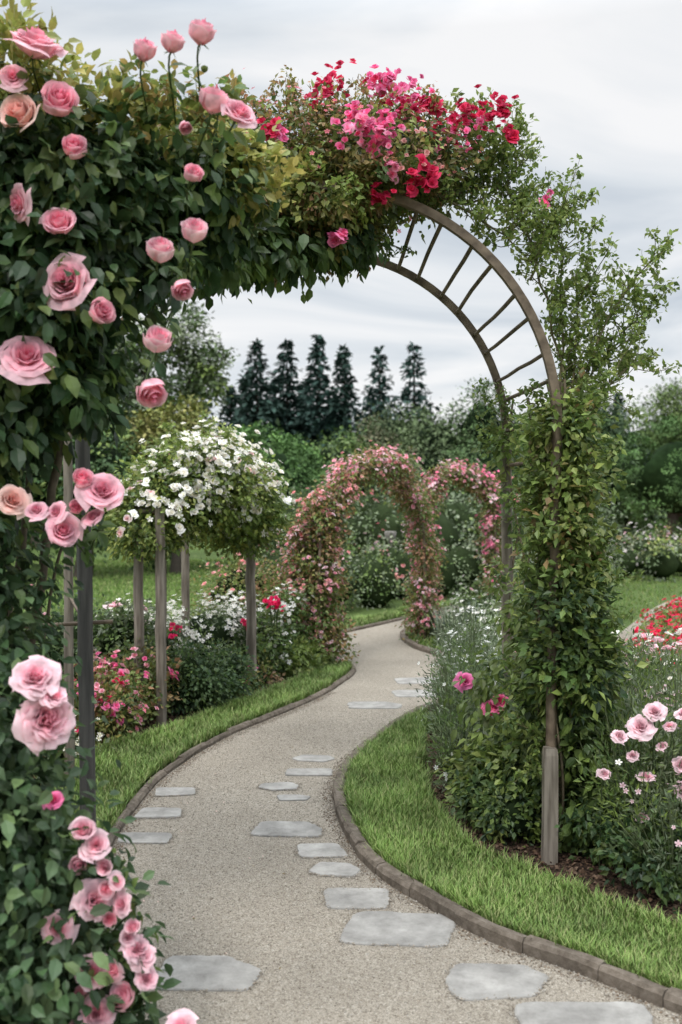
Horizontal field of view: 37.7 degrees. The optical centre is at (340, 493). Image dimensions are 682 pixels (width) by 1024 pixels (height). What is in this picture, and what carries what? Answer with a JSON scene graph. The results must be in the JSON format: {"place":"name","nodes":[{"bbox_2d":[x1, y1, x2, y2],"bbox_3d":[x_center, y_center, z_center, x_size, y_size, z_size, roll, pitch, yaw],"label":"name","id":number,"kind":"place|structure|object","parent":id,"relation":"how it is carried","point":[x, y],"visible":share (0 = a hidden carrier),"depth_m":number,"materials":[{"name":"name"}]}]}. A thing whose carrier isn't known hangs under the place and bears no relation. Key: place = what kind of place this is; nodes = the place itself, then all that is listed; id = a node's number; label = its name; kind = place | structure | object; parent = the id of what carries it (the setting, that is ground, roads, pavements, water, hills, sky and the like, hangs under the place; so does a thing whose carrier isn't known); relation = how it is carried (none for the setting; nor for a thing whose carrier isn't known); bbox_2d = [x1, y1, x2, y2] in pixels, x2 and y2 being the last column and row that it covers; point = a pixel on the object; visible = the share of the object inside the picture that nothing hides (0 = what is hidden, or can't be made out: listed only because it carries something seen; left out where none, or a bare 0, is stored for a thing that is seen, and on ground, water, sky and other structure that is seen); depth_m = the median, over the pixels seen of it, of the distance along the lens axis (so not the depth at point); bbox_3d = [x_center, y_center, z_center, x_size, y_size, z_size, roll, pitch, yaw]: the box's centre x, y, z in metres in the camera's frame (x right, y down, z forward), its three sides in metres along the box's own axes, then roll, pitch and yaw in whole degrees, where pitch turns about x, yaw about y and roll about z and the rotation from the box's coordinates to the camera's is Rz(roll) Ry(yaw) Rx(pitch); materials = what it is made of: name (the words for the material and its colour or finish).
{"place":"outdoors","nodes":[
{"label":"outdoors","id":0,"kind":"place"},
{"bbox_2d":[76,626,283,743],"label":"flower bed soil","id":1,"kind":"structure","parent":0,"point":[176,713],"depth_m":7.10,"materials":[{"name":"brown soil"}]},
{"bbox_2d":[5,584,121,706],"bbox_3d":[-2.265,0.935,6.087,1.505,1.426,4.229,0,0,0],"label":"tall shrub","id":2,"kind":"object","parent":1,"relation":"on","point":[59,648],"visible":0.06,"depth_m":7.37,"materials":[{"name":"green plant"}]},
{"bbox_2d":[62,635,186,745],"bbox_3d":[-1.526,1.310,6.725,0.872,0.644,1.359,0,0,18],"label":"rose shrub","id":3,"kind":"object","parent":1,"relation":"on","point":[117,707],"visible":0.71,"depth_m":6.59,"materials":[{"name":"pink plant"}]},
{"bbox_2d":[75,592,180,696],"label":"hydrangea bush","id":4,"kind":"object","parent":1,"relation":"on","point":[116,631],"visible":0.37,"depth_m":7.48,"materials":[{"name":"green plant"}]},
{"bbox_2d":[30,648,285,791],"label":"ground cover plants","id":5,"kind":"object","parent":1,"relation":"on","point":[261,672],"visible":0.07,"depth_m":8.07,"materials":[{"name":"green plant"}]},
{"bbox_2d":[95,589,282,661],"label":"white flower shrub","id":6,"kind":"object","parent":1,"relation":"on","point":[219,624],"visible":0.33,"depth_m":8.43,"materials":[{"name":"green plant"}]},
{"bbox_2d":[133,508,256,727],"bbox_3d":[-1.268,0.875,7.625,0.734,1.552,1.486,0,0,22],"label":"rose pergola","id":7,"kind":"object","parent":1,"relation":"on","point":[160,606],"visible":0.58,"depth_m":6.92,"materials":[{"name":"grey wood"}]},
{"bbox_2d":[91,410,304,569],"bbox_3d":[-1.024,-0.038,7.426,1.863,1.174,1.285,0,0,-36],"label":"white climbing rose","id":8,"kind":"object","parent":7,"relation":"attached to","point":[228,493],"visible":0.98,"depth_m":7.14,"materials":[{"name":"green plant"}]},
{"bbox_2d":[150,630,267,717],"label":"boxwood shrub","id":9,"kind":"object","parent":1,"relation":"on","point":[220,677],"visible":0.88,"depth_m":7.28,"materials":[{"name":"green plant"}]},
{"bbox_2d":[167,595,298,679],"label":"red rose bush","id":10,"kind":"object","parent":1,"relation":"on","point":[270,618],"visible":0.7,"depth_m":8.45,"materials":[{"name":"green plant"}]},
{"bbox_2d":[175,547,326,642],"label":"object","id":11,"kind":"object","parent":1,"relation":"on","point":[233,579],"visible":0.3,"depth_m":9.37,"materials":[{"name":"green plant"}]},
{"bbox_2d":[256,581,324,675],"bbox_3d":[-0.538,1.195,8.830,0.638,0.830,0.889,0,0,36],"label":"white phlox","id":12,"kind":"object","parent":1,"relation":"on","point":[292,600],"visible":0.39,"depth_m":8.84,"materials":[{"name":"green plant"}]},
{"bbox_2d":[272,632,337,678],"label":"green shrub","id":13,"kind":"object","parent":1,"relation":"on","point":[310,657],"visible":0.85,"depth_m":8.69,"materials":[{"name":"green plant"}]},
{"bbox_2d":[267,485,351,633],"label":"pink shrub rose","id":14,"kind":"object","parent":1,"relation":"on","point":[313,533],"visible":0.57,"depth_m":9.24,"materials":[{"name":"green plant"}]},
{"bbox_2d":[263,563,358,640],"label":"green shrub","id":15,"kind":"object","parent":1,"relation":"on","point":[356,624],"depth_m":9.69,"materials":[{"name":"green plant"}]},
{"bbox_2d":[43,673,681,923],"bbox_3d":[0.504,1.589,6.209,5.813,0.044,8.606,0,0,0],"label":"bark mulch","id":16,"kind":"object","parent":1,"relation":"on","point":[521,848],"visible":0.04,"depth_m":4.35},
{"bbox_2d":[409,599,492,645],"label":"flowers","id":17,"kind":"object","parent":16,"relation":"on","point":[440,621],"visible":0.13,"depth_m":10.23,"materials":[{"name":"white plant"}]},
{"bbox_2d":[407,598,519,820],"bbox_3d":[0.810,1.174,6.063,0.823,0.940,2.714,0,0,6],"label":"catmint plant","id":18,"kind":"object","parent":16,"relation":"on","point":[451,669],"visible":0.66,"depth_m":5.69,"materials":[{"name":"green plant"}]},
{"bbox_2d":[440,579,524,656],"bbox_3d":[1.841,1.268,10.342,1.886,0.743,3.791,0,0,12],"label":"mixed flower border","id":19,"kind":"object","parent":16,"relation":"on","point":[486,600],"visible":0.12,"depth_m":10.57,"materials":[{"name":"white plant"}]},
{"bbox_2d":[440,737,587,852],"bbox_3d":[0.878,1.393,4.728,0.784,0.475,0.685,0,0,0],"label":"leafy plant","id":20,"kind":"object","parent":16,"relation":"on","point":[504,816],"visible":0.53,"depth_m":4.57,"materials":[{"name":"green plant"}]},
{"bbox_2d":[497,511,637,605],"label":"olive green shrub","id":21,"kind":"object","parent":16,"relation":"on","point":[615,561],"visible":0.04,"depth_m":12.63,"materials":[{"name":"green plant"}]},
{"bbox_2d":[498,623,681,775],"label":"white aster bed","id":22,"kind":"object","parent":16,"relation":"on","point":[661,640],"visible":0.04,"depth_m":6.03,"materials":[{"name":"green plant"}]},
{"bbox_2d":[499,622,681,913],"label":"feathery cosmos bed","id":23,"kind":"object","parent":16,"relation":"on","point":[649,836],"visible":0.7,"depth_m":4.09,"materials":[{"name":"green plant"}]},
{"bbox_2d":[0,0,681,434],"label":"sky","id":24,"kind":"structure","parent":0,"point":[601,80],"materials":[{"name":"white"}]},
{"bbox_2d":[6,508,681,816],"bbox_3d":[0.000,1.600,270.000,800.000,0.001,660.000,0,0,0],"label":"ground","id":25,"kind":"structure","parent":0,"point":[197,552],"depth_m":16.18,"materials":[{"name":"green plant"}]},
{"bbox_2d":[30,400,138,546],"bbox_3d":[-9.790,-2.023,30.061,9.174,7.273,6.216,0,0,0],"label":"broadleaf tree","id":26,"kind":"object","parent":25,"relation":"on","point":[32,539],"visible":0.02,"depth_m":30.33,"materials":[{"name":"green plant"}]},
{"bbox_2d":[0,529,198,1023],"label":"pink rose shrub","id":27,"kind":"object","parent":25,"relation":"on","point":[71,971],"visible":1,"depth_m":2.69,"materials":[{"name":"green plant"}]},
{"bbox_2d":[5,415,197,576],"bbox_3d":[-5.124,-0.424,19.856,4.849,4.154,4.689,0,0,0],"label":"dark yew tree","id":28,"kind":"object","parent":25,"relation":"on","point":[105,454],"visible":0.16,"depth_m":18.66,"materials":[{"name":"green plant"}]},
{"bbox_2d":[19,430,223,542],"bbox_3d":[-13.125,-0.315,33.767,19.428,4.510,9.415,0,0,0],"label":"shrub belt","id":29,"kind":"object","parent":25,"relation":"on","point":[28,532],"visible":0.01,"depth_m":31.95,"materials":[{"name":"green plant"}]},
{"bbox_2d":[121,351,158,459],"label":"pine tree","id":30,"kind":"object","parent":25,"relation":"on","point":[135,404],"visible":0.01,"depth_m":51.86,"materials":[{"name":"green plant"}]},
{"bbox_2d":[118,389,221,573],"bbox_3d":[-3.359,-0.227,20.009,2.374,3.672,1.833,0,0,0],"label":"golden willow","id":31,"kind":"object","parent":25,"relation":"on","point":[145,432],"visible":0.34,"depth_m":19.79,"materials":[{"name":"green plant"}]},
{"bbox_2d":[112,297,240,436],"bbox_3d":[-4.776,-1.661,24.026,4.701,6.536,2.686,0,0,0],"label":"broadleaf tree","id":32,"kind":"object","parent":25,"relation":"on","point":[200,367],"visible":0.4,"depth_m":23.76,"materials":[{"name":"green plant"}]},
{"bbox_2d":[186,372,217,431],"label":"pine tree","id":33,"kind":"object","parent":25,"relation":"on","point":[208,410],"visible":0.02,"depth_m":49.94,"materials":[{"name":"green plant"}]},
{"bbox_2d":[212,384,242,436],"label":"pine tree","id":34,"kind":"object","parent":25,"relation":"on","point":[227,413],"visible":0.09,"depth_m":46.90,"materials":[{"name":"green plant"}]},
{"bbox_2d":[235,377,253,414],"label":"pine tree","id":35,"kind":"object","parent":25,"relation":"on","point":[242,390],"visible":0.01,"depth_m":47.83,"materials":[{"name":"green plant"}]},
{"bbox_2d":[226,338,285,447],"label":"pine tree","id":36,"kind":"object","parent":25,"relation":"on","point":[262,408],"visible":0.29,"depth_m":44.78,"materials":[{"name":"green plant"}]},
{"bbox_2d":[266,377,285,428],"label":"pine tree","id":37,"kind":"object","parent":25,"relation":"on","point":[274,396],"visible":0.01,"depth_m":48.86,"materials":[{"name":"green plant"}]},
{"bbox_2d":[222,419,333,553],"bbox_3d":[-1.508,-0.006,22.158,3.229,3.250,3.141,0,0,0],"label":"clipped round hedge","id":38,"kind":"object","parent":25,"relation":"on","point":[292,448],"visible":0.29,"depth_m":21.61,"materials":[{"name":"green plant"}]},
{"bbox_2d":[266,338,313,457],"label":"pine tree","id":39,"kind":"object","parent":25,"relation":"on","point":[287,396],"visible":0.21,"depth_m":45.82,"materials":[{"name":"green plant"}]},
{"bbox_2d":[24,181,562,864],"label":"garden rose arch","id":40,"kind":"structure","parent":25,"relation":"on","point":[84,623],"depth_m":4.34,"materials":[{"name":"metal"}]},
{"bbox_2d":[97,58,681,857],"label":"climbing rose on arch","id":41,"kind":"object","parent":40,"relation":"attached to","point":[357,146],"visible":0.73,"depth_m":4.45,"materials":[{"name":"green plant"}]},
{"bbox_2d":[292,383,315,444],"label":"pine tree","id":42,"kind":"object","parent":25,"relation":"on","point":[304,403],"visible":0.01,"depth_m":48.79,"materials":[{"name":"green plant"}]},
{"bbox_2d":[289,334,342,466],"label":"pine tree","id":43,"kind":"object","parent":25,"relation":"on","point":[317,411],"visible":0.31,"depth_m":44.77,"materials":[{"name":"green plant"}]},
{"bbox_2d":[319,344,365,446],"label":"pine tree","id":44,"kind":"object","parent":25,"relation":"on","point":[345,390],"visible":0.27,"depth_m":44.76,"materials":[{"name":"green plant"}]},
{"bbox_2d":[284,425,413,504],"bbox_3d":[0.194,-0.064,25.303,2.832,3.354,3.664,0,0,45],"label":"round tree","id":45,"kind":"object","parent":25,"relation":"on","point":[332,451],"visible":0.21,"depth_m":24.66,"materials":[{"name":"green plant"}]},
{"bbox_2d":[39,601,681,989],"bbox_3d":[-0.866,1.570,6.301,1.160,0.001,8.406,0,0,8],"label":"grass verge","id":46,"kind":"object","parent":25,"relation":"on","point":[153,754],"depth_m":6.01,"materials":[{"name":"green plant"}]},
{"bbox_2d":[0,0,305,696],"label":"pink climbing rose","id":47,"kind":"object","parent":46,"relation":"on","point":[107,219],"visible":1,"depth_m":3.17,"materials":[{"name":"green plant"}]},
{"bbox_2d":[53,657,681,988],"bbox_3d":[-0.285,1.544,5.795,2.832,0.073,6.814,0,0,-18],"label":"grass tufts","id":48,"kind":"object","parent":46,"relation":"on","point":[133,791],"visible":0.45,"depth_m":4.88,"materials":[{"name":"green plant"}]},
{"bbox_2d":[276,440,450,665],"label":"pink rose arch","id":49,"kind":"structure","parent":25,"relation":"on","point":[370,466],"depth_m":9.68,"materials":[{"name":"plant"}]},
{"bbox_2d":[256,520,487,610],"bbox_3d":[0.383,1.042,15.991,3.649,1.220,5.736,0,0,36],"label":"rose border","id":50,"kind":"object","parent":25,"relation":"on","point":[378,579],"visible":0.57,"depth_m":15.02,"materials":[{"name":"green plant"}]},
{"bbox_2d":[351,345,397,436],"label":"pine tree","id":51,"kind":"object","parent":25,"relation":"on","point":[379,392],"visible":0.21,"depth_m":43.85,"materials":[{"name":"green plant"}]},
{"bbox_2d":[344,411,427,498],"bbox_3d":[1.121,-0.313,26.972,2.479,3.851,2.128,0,0,0],"label":"bronze tree","id":52,"kind":"object","parent":25,"relation":"on","point":[379,437],"visible":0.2,"depth_m":26.85,"materials":[{"name":"green plant"}]},
{"bbox_2d":[384,531,395,546],"bbox_3d":[0.800,1.105,16.200,0.220,0.991,0.220,0,0,0],"label":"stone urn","id":53,"kind":"object","parent":25,"relation":"on","point":[387,534],"visible":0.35,"depth_m":16.14,"materials":[{"name":"grey stone"}]},
{"bbox_2d":[130,416,679,515],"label":"distant tree line","id":54,"kind":"object","parent":25,"relation":"on","point":[628,437],"depth_m":62.18,"materials":[{"name":"green plant"}]},
{"bbox_2d":[387,341,439,425],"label":"pine tree","id":55,"kind":"object","parent":25,"relation":"on","point":[405,395],"visible":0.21,"depth_m":43.88,"materials":[{"name":"green plant"}]},
{"bbox_2d":[349,394,481,498],"bbox_3d":[2.263,-0.742,30.015,4.345,4.710,5.043,0,0,0],"label":"olive tree","id":56,"kind":"object","parent":25,"relation":"on","point":[429,440],"visible":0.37,"depth_m":29.54,"materials":[{"name":"green plant"}]},
{"bbox_2d":[258,462,645,592],"bbox_3d":[2.066,0.522,20.297,8.251,2.334,10.642,0,0,0],"label":"shrub border","id":57,"kind":"object","parent":25,"relation":"on","point":[456,519],"visible":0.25,"depth_m":17.42,"materials":[{"name":"green plant"}]},
{"bbox_2d":[223,417,681,535],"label":"shrub belt","id":58,"kind":"object","parent":25,"relation":"on","point":[651,517],"visible":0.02,"depth_m":35.58,"materials":[{"name":"green plant"}]},
{"bbox_2d":[399,453,512,622],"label":"pink rose arch","id":59,"kind":"structure","parent":25,"relation":"on","point":[475,481],"depth_m":12.42,"materials":[{"name":"plant"}]},
{"bbox_2d":[435,374,533,500],"bbox_3d":[4.630,-1.002,29.048,4.021,5.230,4.675,0,0,0],"label":"olive tree","id":60,"kind":"object","parent":25,"relation":"on","point":[471,421],"visible":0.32,"depth_m":29.52,"materials":[{"name":"green plant"}]},
{"bbox_2d":[333,625,681,1014],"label":"path kerb","id":61,"kind":"structure","parent":25,"relation":"on","point":[599,970],"depth_m":3.57,"materials":[{"name":"stone"}]},
{"bbox_2d":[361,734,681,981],"bbox_3d":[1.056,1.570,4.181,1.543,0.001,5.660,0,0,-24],"label":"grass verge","id":62,"kind":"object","parent":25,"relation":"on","point":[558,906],"depth_m":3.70,"materials":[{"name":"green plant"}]},
{"bbox_2d":[462,518,681,595],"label":"mixed flower border","id":63,"kind":"object","parent":25,"relation":"on","point":[658,558],"visible":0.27,"depth_m":18.30,"materials":[{"name":"green plant"}]},
{"bbox_2d":[512,411,640,525],"bbox_3d":[7.843,-0.565,34.523,5.205,4.524,3.549,0,0,38],"label":"round hedge","id":64,"kind":"object","parent":25,"relation":"on","point":[618,515],"visible":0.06,"depth_m":33.34,"materials":[{"name":"green plant"}]},
{"bbox_2d":[515,395,637,447],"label":"broadleaf tree","id":65,"kind":"object","parent":25,"relation":"on","point":[612,421],"visible":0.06,"depth_m":47.35,"materials":[{"name":"green plant"}]},
{"bbox_2d":[605,393,640,466],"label":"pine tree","id":66,"kind":"object","parent":25,"relation":"on","point":[620,400],"visible":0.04,"depth_m":49.87,"materials":[{"name":"green plant"}]},
{"bbox_2d":[613,375,681,525],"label":"broadleaf tree","id":67,"kind":"object","parent":25,"relation":"on","point":[673,403],"visible":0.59,"depth_m":44.42,"materials":[{"name":"green plant"}]},
{"bbox_2d":[623,595,681,664],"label":"red salvia bed","id":68,"kind":"object","parent":25,"relation":"on","point":[669,618],"visible":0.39,"depth_m":9.72,"materials":[{"name":"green plant"}]},
{"bbox_2d":[104,607,681,1023],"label":"gravel path","id":69,"kind":"structure","parent":0,"point":[386,657],"depth_m":3.94,"materials":[{"name":"beige gravel"}]},
{"bbox_2d":[117,832,171,843],"bbox_3d":[-0.906,1.591,4.612,0.253,0.013,0.145,0,0,0],"label":"stepping stone","id":70,"kind":"object","parent":69,"relation":"on","point":[150,837],"visible":0.9,"depth_m":4.61,"materials":[{"name":"grey stone"}]},
{"bbox_2d":[134,807,181,818],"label":"stepping stone","id":71,"kind":"object","parent":69,"relation":"on","point":[155,812],"visible":0.98,"depth_m":4.95,"materials":[{"name":"grey stone"}]},
{"bbox_2d":[155,787,195,796],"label":"stepping stone","id":72,"kind":"object","parent":69,"relation":"on","point":[167,791],"visible":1,"depth_m":5.32,"materials":[{"name":"grey stone"}]},
{"bbox_2d":[157,955,261,991],"bbox_3d":[-0.437,1.591,3.318,0.353,0.013,0.245,0,0,0],"label":"stepping stone","id":73,"kind":"object","parent":69,"relation":"on","point":[216,973],"visible":0.88,"depth_m":3.30,"materials":[{"name":"grey stone"}]},
{"bbox_2d":[259,782,297,790],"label":"stepping stone","id":74,"kind":"object","parent":69,"relation":"on","point":[280,786],"visible":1,"depth_m":5.40,"materials":[{"name":"grey stone"}]},
{"bbox_2d":[108,605,458,846],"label":"path kerb","id":75,"kind":"structure","parent":69,"relation":"on","point":[133,804],"depth_m":6.41,"materials":[{"name":"stone"}]},
{"bbox_2d":[251,821,322,837],"bbox_3d":[-0.254,1.591,4.734,0.341,0.014,0.219,0,0,0],"label":"stepping stone","id":76,"kind":"object","parent":69,"relation":"on","point":[303,829],"visible":1,"depth_m":4.72,"materials":[{"name":"grey stone"}]},
{"bbox_2d":[277,794,310,800],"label":"stepping stone","id":77,"kind":"object","parent":69,"relation":"on","point":[291,797],"visible":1,"depth_m":5.21,"materials":[{"name":"grey stone"}]},
{"bbox_2d":[285,768,332,775],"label":"stepping stone","id":78,"kind":"object","parent":69,"relation":"on","point":[309,772],"visible":1,"depth_m":5.68,"materials":[{"name":"grey stone"}]},
{"bbox_2d":[292,755,334,761],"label":"stepping stone","id":79,"kind":"object","parent":69,"relation":"on","point":[314,758],"visible":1,"depth_m":5.99,"materials":[{"name":"grey stone"}]},
{"bbox_2d":[297,843,346,857],"bbox_3d":[-0.085,1.591,4.455,0.231,0.013,0.178,0,0,0],"label":"stepping stone","id":80,"kind":"object","parent":69,"relation":"on","point":[315,850],"visible":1,"depth_m":4.44,"materials":[{"name":"grey stone"}]},
{"bbox_2d":[309,862,359,877],"bbox_3d":[-0.024,1.591,4.225,0.218,0.015,0.149,0,0,9],"label":"stepping stone","id":81,"kind":"object","parent":69,"relation":"on","point":[338,869],"visible":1,"depth_m":4.21,"materials":[{"name":"grey stone"}]},
{"bbox_2d":[323,888,389,909],"bbox_3d":[0.061,1.592,3.928,0.269,0.012,0.206,0,0,0],"label":"stepping stone","id":82,"kind":"object","parent":69,"relation":"on","point":[362,898],"visible":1,"depth_m":3.92,"materials":[{"name":"grey stone"}]},
{"bbox_2d":[347,701,401,708],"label":"stepping stone","id":83,"kind":"object","parent":69,"relation":"on","point":[372,705],"visible":1,"depth_m":7.48,"materials":[{"name":"grey stone"}]},
{"bbox_2d":[339,911,455,947],"bbox_3d":[0.215,1.592,3.653,0.423,0.013,0.293,0,0,8],"label":"stepping stone","id":84,"kind":"object","parent":69,"relation":"on","point":[379,928],"visible":0.94,"depth_m":3.64,"materials":[{"name":"grey stone"}]},
{"bbox_2d":[394,677,436,683],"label":"stepping stone","id":85,"kind":"object","parent":69,"relation":"on","point":[407,680],"visible":0.6,"depth_m":8.48,"materials":[{"name":"grey stone"}]},
{"bbox_2d":[391,689,441,696],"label":"stepping stone","id":86,"kind":"object","parent":69,"relation":"on","point":[405,693],"visible":0.58,"depth_m":7.92,"materials":[{"name":"grey stone"}]},
{"bbox_2d":[445,963,548,1000],"bbox_3d":[0.511,1.592,3.261,0.352,0.012,0.250,0,0,0],"label":"stepping stone","id":87,"kind":"object","parent":69,"relation":"on","point":[473,981],"visible":1,"depth_m":3.25,"materials":[{"name":"grey stone"}]},
{"bbox_2d":[514,1001,652,1023],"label":"stepping stone","id":88,"kind":"object","parent":69,"relation":"on","point":[618,1012],"visible":1,"depth_m":3.04,"materials":[{"name":"grey stone"}]},
{"bbox_2d":[610,411,681,539],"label":"round hedge","id":89,"kind":"object","parent":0,"point":[658,483],"visible":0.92,"depth_m":31.58,"materials":[{"name":"green plant"}]},
{"bbox_2d":[617,596,681,657],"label":"narrow side path","id":90,"kind":"structure","parent":0,"point":[624,633],"depth_m":11.99,"materials":[{"name":"beige gravel"}]}
]}

